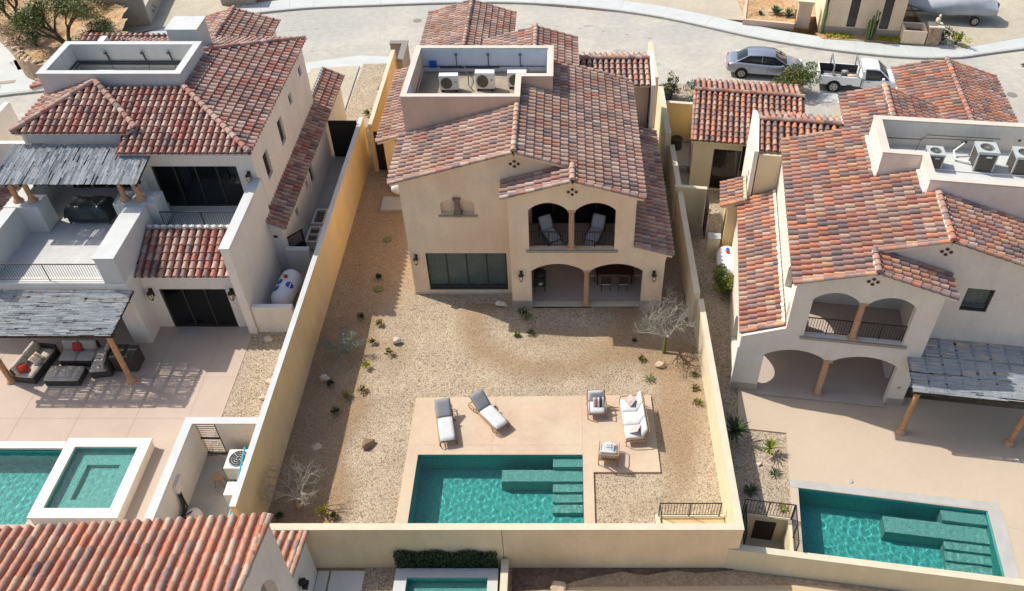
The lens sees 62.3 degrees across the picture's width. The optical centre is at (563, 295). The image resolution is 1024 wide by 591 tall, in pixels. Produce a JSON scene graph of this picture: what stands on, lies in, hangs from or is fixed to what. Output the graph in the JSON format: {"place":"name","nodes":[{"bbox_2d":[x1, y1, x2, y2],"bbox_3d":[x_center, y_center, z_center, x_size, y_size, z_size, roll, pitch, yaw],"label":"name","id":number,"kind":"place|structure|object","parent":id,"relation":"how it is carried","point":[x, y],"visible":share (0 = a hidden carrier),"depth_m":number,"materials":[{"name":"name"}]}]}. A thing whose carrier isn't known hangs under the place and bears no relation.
{"place":"outdoors","nodes":[
{"label":"outdoors","id":0,"kind":"place"},
{"bbox_2d":[0,0,127,60],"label":"dirt slope","id":1,"kind":"structure","parent":0,"point":[45,49],"depth_m":59.42,"materials":[{"name":"soil"}]},
{"bbox_2d":[3,0,99,43],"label":"desert tree","id":2,"kind":"object","parent":1,"relation":"on","point":[32,15],"visible":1,"depth_m":56.04,"materials":[{"name":"green plant"}]},
{"bbox_2d":[0,24,166,93],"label":"sidewalk","id":3,"kind":"structure","parent":0,"point":[10,69],"depth_m":57.90,"materials":[{"name":"concrete"}]},
{"bbox_2d":[0,24,47,79],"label":"stone retaining wall","id":4,"kind":"structure","parent":3,"relation":"on","point":[30,66],"depth_m":56.89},
{"bbox_2d":[0,304,252,528],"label":"patio","id":5,"kind":"structure","parent":0,"point":[179,375],"depth_m":36.04,"materials":[{"name":"concrete"}]},
{"bbox_2d":[0,451,61,523],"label":"swimming pool","id":6,"kind":"structure","parent":5,"relation":"in","point":[24,475],"depth_m":33.09,"materials":[{"name":"liquid"}]},
{"bbox_2d":[0,441,66,450],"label":"pool coping","id":7,"kind":"object","parent":5,"relation":"on","point":[31,445],"visible":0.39,"depth_m":33.97,"materials":[{"name":"beige paint"}]},
{"bbox_2d":[9,339,59,383],"bbox_3d":[-23.092,2.827,36.901,0.950,0.932,1.870,5,43,6],"label":"wicker sofa","id":8,"kind":"object","parent":5,"relation":"on","point":[51,354],"visible":0.9,"depth_m":36.74,"materials":[{"name":"fabric"}]},
{"bbox_2d":[43,366,87,385],"bbox_3d":[-21.550,3.464,36.593,1.500,0.420,0.840,0,43,0],"label":"coffee table","id":9,"kind":"object","parent":5,"relation":"on","point":[65,375],"visible":1,"depth_m":36.40,"materials":[{"name":"wicker"}]},
{"bbox_2d":[0,290,136,384],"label":"pergola","id":10,"kind":"object","parent":5,"relation":"on","point":[93,317],"visible":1,"depth_m":35.07,"materials":[{"name":"wood"}]},
{"bbox_2d":[59,339,100,366],"bbox_3d":[-21.350,2.493,37.260,1.500,0.932,0.950,0,43,0],"label":"wicker sofa","id":11,"kind":"object","parent":5,"relation":"on","point":[85,356],"visible":0.96,"depth_m":37.15,"materials":[{"name":"fabric"}]},
{"bbox_2d":[27,438,154,524],"bbox_3d":[-18.085,7.340,32.789,3.330,1.100,3.650,0,43,0],"label":"spa","id":12,"kind":"object","parent":5,"relation":"on","point":[88,480],"visible":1,"depth_m":32.40,"materials":[{"name":"beige paint"}]},
{"bbox_2d":[90,341,116,377],"bbox_3d":[-20.150,2.732,37.004,0.850,0.932,1.500,-5,43,-6],"label":"wicker sofa","id":13,"kind":"object","parent":5,"relation":"on","point":[102,366],"visible":0.81,"depth_m":36.66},
{"bbox_2d":[108,344,144,371],"bbox_3d":[-19.100,2.743,37.015,1.060,0.900,0.860,0,43,0],"label":"wicker armchair","id":14,"kind":"object","parent":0,"point":[133,356],"visible":0.81,"depth_m":36.79,"materials":[{"name":"wicker"}]},
{"bbox_2d":[122,0,241,33],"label":"driveway","id":15,"kind":"structure","parent":0,"point":[167,11],"depth_m":65.13,"materials":[{"name":"concrete"}]},
{"bbox_2d":[103,0,162,26],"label":"garden wall","id":16,"kind":"structure","parent":15,"relation":"on","point":[140,9],"depth_m":62.73,"materials":[{"name":"paint"}]},
{"bbox_2d":[188,456,236,517],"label":"yard floor","id":17,"kind":"structure","parent":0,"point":[207,498],"depth_m":32.51,"materials":[{"name":"concrete"}]},
{"bbox_2d":[143,417,258,520],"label":"equipment yard wall","id":18,"kind":"structure","parent":17,"relation":"on","point":[187,457],"depth_m":32.15,"materials":[{"name":"beige paint"}]},
{"bbox_2d":[194,424,227,453],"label":"yard gate","id":19,"kind":"structure","parent":18,"relation":"attached to","point":[213,440],"depth_m":33.27,"materials":[{"name":"beige wood"}]},
{"bbox_2d":[223,449,247,481],"bbox_3d":[-12.450,6.607,32.755,0.960,1.018,0.900,0,43,0],"label":"heat pump","id":20,"kind":"object","parent":17,"relation":"on","point":[232,464],"visible":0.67,"depth_m":32.39,"materials":[{"name":"white metal"}]},
{"bbox_2d":[207,268,286,455],"bbox_3d":[-12.957,3.300,38.492,2.555,1.900,31.800,0,43,0],"label":"gravel strip","id":21,"kind":"object","parent":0,"point":[255,372],"visible":0.07,"depth_m":36.85,"materials":[{"name":"gravel"}]},
{"bbox_2d":[271,154,345,309],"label":"side path","id":22,"kind":"structure","parent":0,"point":[324,199],"depth_m":46.84,"materials":[{"name":"concrete"}]},
{"bbox_2d":[251,246,311,331],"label":"wall","id":23,"kind":"structure","parent":22,"relation":"on","point":[272,317],"depth_m":38.49,"materials":[{"name":"beige paint"}]},
{"bbox_2d":[271,269,301,303],"bbox_3d":[-13.050,-0.244,39.903,1.000,1.330,2.300,3,43,3],"label":"gas tank","id":24,"kind":"object","parent":22,"relation":"on","point":[286,289],"visible":0.77,"depth_m":39.41,"materials":[{"name":"metal"}]},
{"bbox_2d":[308,66,359,108],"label":"driveway","id":25,"kind":"structure","parent":0,"point":[350,74],"depth_m":57.66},
{"bbox_2d":[389,40,410,68],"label":"boundary wall","id":26,"kind":"structure","parent":0,"point":[401,49],"depth_m":55.95,"materials":[{"name":"paint"}]},
{"bbox_2d":[268,185,724,522],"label":"garden gravel","id":27,"kind":"structure","parent":0,"point":[457,345],"depth_m":37.89,"materials":[{"name":"gravel"}]},
{"bbox_2d":[257,455,325,510],"bbox_3d":[-10.526,7.279,32.172,2.786,2.398,2.147,8,44,8],"label":"bare shrub","id":28,"kind":"object","parent":27,"relation":"on","point":[295,497],"visible":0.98,"depth_m":32.12,"materials":[{"name":"beige plant"}]},
{"bbox_2d":[315,325,368,365],"bbox_3d":[-10.103,2.195,38.435,2.037,1.331,1.872,22,47,22],"label":"silver shrub","id":29,"kind":"object","parent":27,"relation":"on","point":[345,346],"visible":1,"depth_m":38.30,"materials":[{"name":"green plant"}]},
{"bbox_2d":[380,197,401,211],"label":"concrete pad","id":30,"kind":"object","parent":27,"relation":"on","point":[390,204],"visible":0.49,"depth_m":46.85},
{"bbox_2d":[395,395,660,522],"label":"pool deck","id":31,"kind":"structure","parent":27,"relation":"on","point":[545,425],"depth_m":35.32,"materials":[{"name":"concrete"}]},
{"bbox_2d":[434,397,457,446],"bbox_3d":[-4.897,5.245,35.324,0.832,0.880,2.038,-8,44,-9],"label":"sun lounger","id":32,"kind":"object","parent":31,"relation":"on","point":[445,420],"visible":1,"depth_m":35.36,"materials":[{"name":"fabric"}]},
{"bbox_2d":[468,388,509,434],"bbox_3d":[-3.124,4.860,35.737,0.832,0.880,2.038,-30,51,-28],"label":"sun lounger","id":33,"kind":"object","parent":31,"relation":"on","point":[492,416],"visible":1,"depth_m":35.74,"materials":[{"name":"fabric"}]},
{"bbox_2d":[408,455,583,522],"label":"swimming pool","id":34,"kind":"structure","parent":31,"relation":"in","point":[497,488],"depth_m":33.54,"materials":[{"name":"liquid"}]},
{"bbox_2d":[586,389,606,418],"bbox_3d":[1.417,4.615,35.964,0.848,0.940,0.958,-2,43,-2],"label":"armchair","id":35,"kind":"object","parent":31,"relation":"on","point":[591,395],"visible":0.88,"depth_m":35.88,"materials":[{"name":"fabric"}]},
{"bbox_2d":[598,441,619,466],"bbox_3d":[1.844,6.313,34.143,0.848,0.940,0.958,4,43,4],"label":"armchair","id":36,"kind":"object","parent":31,"relation":"on","point":[608,455],"visible":0.97,"depth_m":33.99,"materials":[{"name":"brown wood"}]},
{"bbox_2d":[619,390,650,446],"bbox_3d":[2.979,5.107,35.423,1.010,0.959,2.292,-3,43,-3],"label":"sofa","id":37,"kind":"object","parent":31,"relation":"on","point":[634,413],"visible":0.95,"depth_m":35.24,"materials":[{"name":"fabric"}]},
{"bbox_2d":[629,282,695,353],"bbox_3d":[4.613,1.286,37.882,2.845,3.387,3.473,16,45,16],"label":"bare tree","id":38,"kind":"object","parent":27,"relation":"on","point":[665,336],"visible":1,"depth_m":37.53,"materials":[{"name":"grey plant"}]},
{"bbox_2d":[0,4,1023,369],"bbox_3d":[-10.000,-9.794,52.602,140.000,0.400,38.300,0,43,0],"label":"street","id":39,"kind":"structure","parent":0,"point":[350,34],"depth_m":61.70,"materials":[{"name":"concrete"}]},
{"bbox_2d":[0,5,346,342],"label":"stucco house","id":40,"kind":"structure","parent":39,"relation":"on","point":[221,118],"depth_m":38.92,"materials":[{"name":"paint"}]},
{"bbox_2d":[0,144,149,203],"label":"pergola","id":41,"kind":"object","parent":40,"relation":"on","point":[100,167],"visible":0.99,"depth_m":37.35,"materials":[{"name":"wood"}]},
{"bbox_2d":[63,195,115,223],"bbox_3d":[-21.701,-3.976,38.813,2.234,1.055,1.314,0,43,0],"label":"covered grill","id":42,"kind":"object","parent":40,"relation":"on","point":[77,208],"visible":0.91,"depth_m":38.42,"materials":[{"name":"black fabric"}]},
{"bbox_2d":[151,166,243,205],"bbox_3d":[-16.900,-5.122,39.422,4.140,2.520,0.110,0,43,0],"label":"sliding door","id":43,"kind":"structure","parent":40,"relation":"in","point":[180,185],"depth_m":39.42,"materials":[{"name":"black glass"}]},
{"bbox_2d":[160,289,238,325],"bbox_3d":[-16.475,0.518,38.338,3.190,2.590,0.110,0,43,0],"label":"sliding door","id":44,"kind":"structure","parent":40,"relation":"in","point":[187,307],"depth_m":38.38,"materials":[{"name":"glass"}]},
{"bbox_2d":[229,117,370,515],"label":"boundary wall","id":45,"kind":"structure","parent":39,"relation":"on","point":[275,423],"depth_m":36.96,"materials":[{"name":"yellow paint"}]},
{"bbox_2d":[328,120,356,156],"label":"metal gate","id":46,"kind":"structure","parent":45,"relation":"attached to","point":[341,132],"depth_m":48.28,"materials":[{"name":"metal"}]},
{"bbox_2d":[305,55,388,72],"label":"driveway apron","id":47,"kind":"object","parent":39,"relation":"on","point":[360,60],"visible":0.48,"depth_m":59.31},
{"bbox_2d":[334,63,386,157],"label":"gravel bed","id":48,"kind":"object","parent":39,"relation":"on","point":[364,95],"visible":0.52,"depth_m":56.04,"materials":[{"name":"gravel"}]},
{"bbox_2d":[365,113,655,184],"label":"gravel bed","id":49,"kind":"object","parent":39,"relation":"on","point":[374,177],"visible":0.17,"depth_m":49.19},
{"bbox_2d":[367,50,397,171],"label":"boundary wall","id":50,"kind":"structure","parent":49,"relation":"on","point":[374,122],"depth_m":50.12,"materials":[{"name":"yellow paint"}]},
{"bbox_2d":[654,85,670,176],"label":"boundary wall","id":51,"kind":"structure","parent":49,"relation":"on","point":[662,126],"depth_m":48.97,"materials":[{"name":"beige paint"}]},
{"bbox_2d":[375,0,674,307],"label":"stucco house","id":52,"kind":"structure","parent":39,"relation":"on","point":[562,133],"depth_m":39.47,"materials":[{"name":"beige"}]},
{"bbox_2d":[439,73,458,91],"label":"air conditioner","id":53,"kind":"object","parent":52,"relation":"on","point":[448,81],"visible":1,"depth_m":40.91,"materials":[{"name":"white metal"}]},
{"bbox_2d":[425,253,507,288],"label":"sliding door","id":54,"kind":"structure","parent":52,"relation":"in","point":[443,268],"depth_m":41.24,"materials":[{"name":"glass"}]},
{"bbox_2d":[475,69,494,90],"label":"air conditioner","id":55,"kind":"object","parent":52,"relation":"on","point":[484,79],"visible":1,"depth_m":40.94,"materials":[{"name":"white metal"}]},
{"bbox_2d":[538,214,563,244],"bbox_3d":[-0.547,-2.924,39.471,0.770,1.076,1.538,-20,47,-20],"label":"lounge chair","id":56,"kind":"object","parent":52,"relation":"on","point":[546,222],"visible":0.81,"depth_m":39.58,"materials":[{"name":"grey fabric"}]},
{"bbox_2d":[532,203,615,222],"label":"sliding door","id":57,"kind":"structure","parent":52,"relation":"in","point":[584,213],"depth_m":40.44,"materials":[{"name":"black glass"}]},
{"bbox_2d":[583,213,606,244],"bbox_3d":[1.442,-2.954,39.503,0.770,1.076,1.538,15,45,16],"label":"lounge chair","id":58,"kind":"object","parent":52,"relation":"on","point":[598,221],"visible":0.86,"depth_m":39.63,"materials":[{"name":"fabric"}]},
{"bbox_2d":[595,264,633,284],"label":"dining table","id":59,"kind":"object","parent":52,"relation":"on","point":[616,269],"visible":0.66,"depth_m":41.88,"materials":[{"name":"brown wood"}]},
{"bbox_2d":[254,1,1023,59],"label":"curb","id":60,"kind":"structure","parent":39,"relation":"on","point":[669,19],"depth_m":64.45,"materials":[{"name":"concrete"}]},
{"bbox_2d":[667,145,699,326],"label":"boundary wall","id":61,"kind":"structure","parent":39,"relation":"on","point":[687,265],"depth_m":42.46,"materials":[{"name":"beige paint"}]},
{"bbox_2d":[670,140,741,173],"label":"gravel bed","id":62,"kind":"object","parent":39,"relation":"on","point":[739,172],"visible":0.04,"depth_m":51.02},
{"bbox_2d":[666,100,692,141],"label":"garden wall","id":63,"kind":"structure","parent":62,"relation":"on","point":[680,115],"depth_m":50.85,"materials":[{"name":"yellow paint"}]},
{"bbox_2d":[687,174,741,226],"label":"gravel bed","id":64,"kind":"object","parent":39,"relation":"on","point":[715,214],"visible":0.04,"depth_m":46.91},
{"bbox_2d":[671,184,706,226],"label":"garden wall","id":65,"kind":"structure","parent":64,"relation":"on","point":[694,198],"depth_m":44.74,"materials":[{"name":"beige paint"}]},
{"bbox_2d":[725,46,803,77],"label":"parked car","id":66,"kind":"object","parent":39,"relation":"on","point":[760,60],"visible":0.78,"depth_m":57.22,"materials":[{"name":"silver metal"}]},
{"bbox_2d":[767,61,822,87],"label":"olive shrub","id":67,"kind":"object","parent":39,"relation":"on","point":[792,77],"visible":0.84,"depth_m":55.28,"materials":[{"name":"green plant"}]},
{"bbox_2d":[814,53,896,91],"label":"pickup truck","id":68,"kind":"object","parent":39,"relation":"on","point":[870,72],"visible":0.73,"depth_m":55.73,"materials":[{"name":"white metal"}]},
{"bbox_2d":[689,56,1023,407],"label":"stucco house","id":69,"kind":"structure","parent":39,"relation":"on","point":[867,241],"depth_m":36.10,"materials":[{"name":"paint"}]},
{"bbox_2d":[709,149,741,188],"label":"sliding door","id":70,"kind":"structure","parent":69,"relation":"in","point":[725,163],"depth_m":47.16,"materials":[{"name":"black glass"}]},
{"bbox_2d":[925,145,945,169],"bbox_3d":[15.865,-5.896,36.179,0.704,0.756,0.704,5,43,6],"label":"air conditioner","id":71,"kind":"object","parent":69,"relation":"on","point":[937,154],"visible":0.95,"depth_m":35.93,"materials":[{"name":"white metal"}]},
{"bbox_2d":[959,288,994,310],"bbox_3d":[16.492,0.019,33.778,1.290,1.440,0.426,5,43,6],"label":"window","id":72,"kind":"structure","parent":69,"relation":"in","point":[979,296],"depth_m":33.98,"materials":[{"name":"black glass"}]},
{"bbox_2d":[968,141,1000,172],"bbox_3d":[17.916,-5.894,35.993,0.862,1.008,0.862,5,43,6],"label":"air conditioner","id":73,"kind":"object","parent":69,"relation":"on","point":[984,155],"visible":1,"depth_m":35.75,"materials":[{"name":"white metal"}]},
{"bbox_2d":[1005,146,1023,173],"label":"air conditioner","id":74,"kind":"object","parent":69,"relation":"on","point":[1015,161],"visible":1,"depth_m":35.68,"materials":[{"name":"white metal"}]},
{"bbox_2d":[13,0,1023,68],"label":"sidewalk","id":75,"kind":"structure","parent":0,"point":[818,41],"depth_m":63.02,"materials":[{"name":"concrete"}]},
{"bbox_2d":[742,0,794,29],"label":"entrance wall","id":76,"kind":"structure","parent":75,"relation":"on","point":[767,18],"depth_m":63.76,"materials":[{"name":"brown paint"}]},
{"bbox_2d":[795,0,814,28],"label":"gate pillar","id":77,"kind":"structure","parent":75,"relation":"on","point":[804,13],"depth_m":62.36,"materials":[{"name":"beige paint"}]},
{"bbox_2d":[815,33,900,43],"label":"planting bed","id":78,"kind":"object","parent":75,"relation":"on","point":[858,38],"visible":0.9,"depth_m":61.63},
{"bbox_2d":[899,22,927,44],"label":"planter wall","id":79,"kind":"structure","parent":75,"relation":"on","point":[913,32],"depth_m":60.86,"materials":[{"name":"beige paint"}]},
{"bbox_2d":[924,21,944,45],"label":"gate pillar","id":80,"kind":"structure","parent":75,"relation":"on","point":[934,33],"depth_m":60.34,"materials":[{"name":"stone"}]},
{"bbox_2d":[257,0,919,34],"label":"earth bank","id":81,"kind":"structure","parent":0,"point":[909,16],"depth_m":65.53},
{"bbox_2d":[815,0,908,36],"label":"stucco house","id":82,"kind":"structure","parent":81,"relation":"on","point":[850,17],"depth_m":61.14,"materials":[{"name":"beige"}]},
{"bbox_2d":[313,568,894,590],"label":"terrace","id":83,"kind":"structure","parent":0,"point":[733,577],"depth_m":31.50,"materials":[{"name":"concrete"}]},
{"bbox_2d":[0,512,316,590],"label":"stucco house","id":84,"kind":"structure","parent":83,"relation":"on","point":[242,552],"depth_m":23.21,"materials":[{"name":"tile"}]},
{"bbox_2d":[327,571,364,590],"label":"stepping paving","id":85,"kind":"structure","parent":83,"relation":"on","point":[345,580],"depth_m":31.41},
{"bbox_2d":[361,568,500,590],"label":"gravel bed","id":86,"kind":"object","parent":83,"relation":"on","point":[378,579],"visible":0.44,"depth_m":31.49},
{"bbox_2d":[392,549,497,568],"bbox_3d":[-4.322,9.890,31.286,3.826,1.479,0.377,0,43,0],"label":"hedge","id":87,"kind":"object","parent":86,"relation":"on","point":[462,559],"visible":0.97,"depth_m":31.01,"materials":[{"name":"green plant"}]},
{"bbox_2d":[393,568,498,590],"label":"pool coping","id":88,"kind":"object","parent":86,"relation":"on","point":[402,575],"visible":0.87,"depth_m":31.15,"materials":[{"name":"white paint"}]},
{"bbox_2d":[405,578,487,590],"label":"plunge pool","id":89,"kind":"structure","parent":86,"relation":"on","point":[446,584],"depth_m":31.02,"materials":[{"name":"liquid"}]},
{"bbox_2d":[512,568,732,590],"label":"planting bed","id":90,"kind":"object","parent":83,"relation":"on","point":[523,579],"visible":1,"depth_m":31.67,"materials":[{"name":"soil"}]},
{"bbox_2d":[724,544,1023,590],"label":"garden wall","id":91,"kind":"structure","parent":83,"relation":"on","point":[829,568],"depth_m":30.77,"materials":[{"name":"beige paint"}]},
{"bbox_2d":[664,142,689,194],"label":"concrete path","id":92,"kind":"structure","parent":0,"point":[682,154],"depth_m":50.33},
{"bbox_2d":[623,0,742,22],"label":"driveway","id":93,"kind":"structure","parent":0,"point":[728,9],"depth_m":65.95,"materials":[{"name":"concrete"}]},
{"bbox_2d":[655,514,724,522],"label":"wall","id":94,"kind":"structure","parent":0,"point":[692,519],"depth_m":32.37,"materials":[{"name":"yellow paint"}]},
{"bbox_2d":[525,585,858,590],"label":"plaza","id":95,"kind":"structure","parent":0,"point":[753,588],"depth_m":31.25,"materials":[{"name":"concrete"}]},
{"bbox_2d":[683,226,790,516],"bbox_3d":[7.709,2.449,39.339,3.774,0.300,18.204,2,43,2],"label":"gravel bed","id":96,"kind":"object","parent":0,"point":[747,453],"visible":0.4,"depth_m":35.48,"materials":[{"name":"gravel"}]},
{"bbox_2d":[706,232,720,257],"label":"gas meter cabinet","id":97,"kind":"object","parent":96,"relation":"on","point":[713,243],"visible":0.97,"depth_m":43.25,"materials":[{"name":"beige paint"}]},
{"bbox_2d":[694,299,742,522],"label":"boundary wall","id":98,"kind":"structure","parent":96,"relation":"on","point":[726,477],"depth_m":34.33,"materials":[{"name":"beige paint"}]},
{"bbox_2d":[712,263,733,294],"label":"leafy shrub","id":99,"kind":"object","parent":96,"relation":"on","point":[725,281],"visible":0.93,"depth_m":40.96,"materials":[{"name":"green plant"}]},
{"bbox_2d":[716,246,732,274],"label":"gas tank","id":100,"kind":"object","parent":96,"relation":"on","point":[724,254],"visible":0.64,"depth_m":42.12,"materials":[{"name":"metal"}]},
{"bbox_2d":[725,414,753,444],"bbox_3d":[7.031,5.530,34.890,1.625,1.261,1.400,-31,51,-29],"label":"yucca","id":101,"kind":"object","parent":96,"relation":"on","point":[734,427],"visible":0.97,"depth_m":34.81,"materials":[{"name":"green plant"}]},
{"bbox_2d":[790,487,802,551],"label":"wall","id":102,"kind":"structure","parent":0,"point":[794,495],"depth_m":32.70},
{"bbox_2d":[738,389,1023,578],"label":"patio","id":103,"kind":"structure","parent":0,"point":[951,449],"depth_m":34.91,"materials":[{"name":"concrete"}]},
{"bbox_2d":[798,489,1003,576],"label":"swimming pool","id":104,"kind":"structure","parent":103,"relation":"in","point":[907,533],"depth_m":32.17,"materials":[{"name":"liquid"}]},
{"bbox_2d":[789,479,1019,578],"bbox_3d":[12.790,8.914,32.111,8.050,0.062,3.450,5,43,6],"label":"pool coping","id":105,"kind":"object","parent":103,"relation":"on","point":[1003,545],"visible":0.82,"depth_m":32.94,"materials":[{"name":"stone"}]},
{"bbox_2d":[895,338,1023,447],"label":"pergola","id":106,"kind":"object","parent":103,"relation":"on","point":[1013,389],"visible":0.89,"depth_m":34.07,"materials":[{"name":"wood"}]},
{"bbox_2d":[890,371,1023,408],"bbox_3d":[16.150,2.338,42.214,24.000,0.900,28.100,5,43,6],"label":"pergola beam","id":107,"kind":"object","parent":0,"point":[908,394],"depth_m":38.84,"materials":[{"name":"wood"}]},
{"bbox_2d":[740,511,793,550],"bbox_3d":[7.638,9.618,32.502,2.100,1.600,1.770,5,43,6],"label":"stair well","id":108,"kind":"object","parent":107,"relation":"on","point":[775,532],"visible":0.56,"depth_m":32.90,"materials":[{"name":"beige paint"}]},
{"bbox_2d":[751,520,775,539],"bbox_3d":[7.837,9.194,33.066,0.800,1.250,0.015,5,43,6],"label":"door","id":109,"kind":"structure","parent":108,"relation":"in","point":[764,530],"depth_m":33.04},
{"bbox_2d":[909,0,1023,48],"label":"driveway","id":110,"kind":"structure","parent":0,"point":[1006,22],"depth_m":63.37,"materials":[{"name":"concrete"}]},
{"bbox_2d":[906,0,999,25],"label":"covered boat","id":111,"kind":"object","parent":110,"relation":"on","point":[974,8],"visible":0.91,"depth_m":62.65,"materials":[{"name":"fabric"}]},
{"label":"ground","id":112,"kind":"structure","parent":0,"visible":0},
{"bbox_2d":[270,523,744,567],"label":"boundary wall","id":113,"kind":"structure","parent":112,"relation":"on","point":[560,545],"depth_m":30.64,"materials":[{"name":"paint"}]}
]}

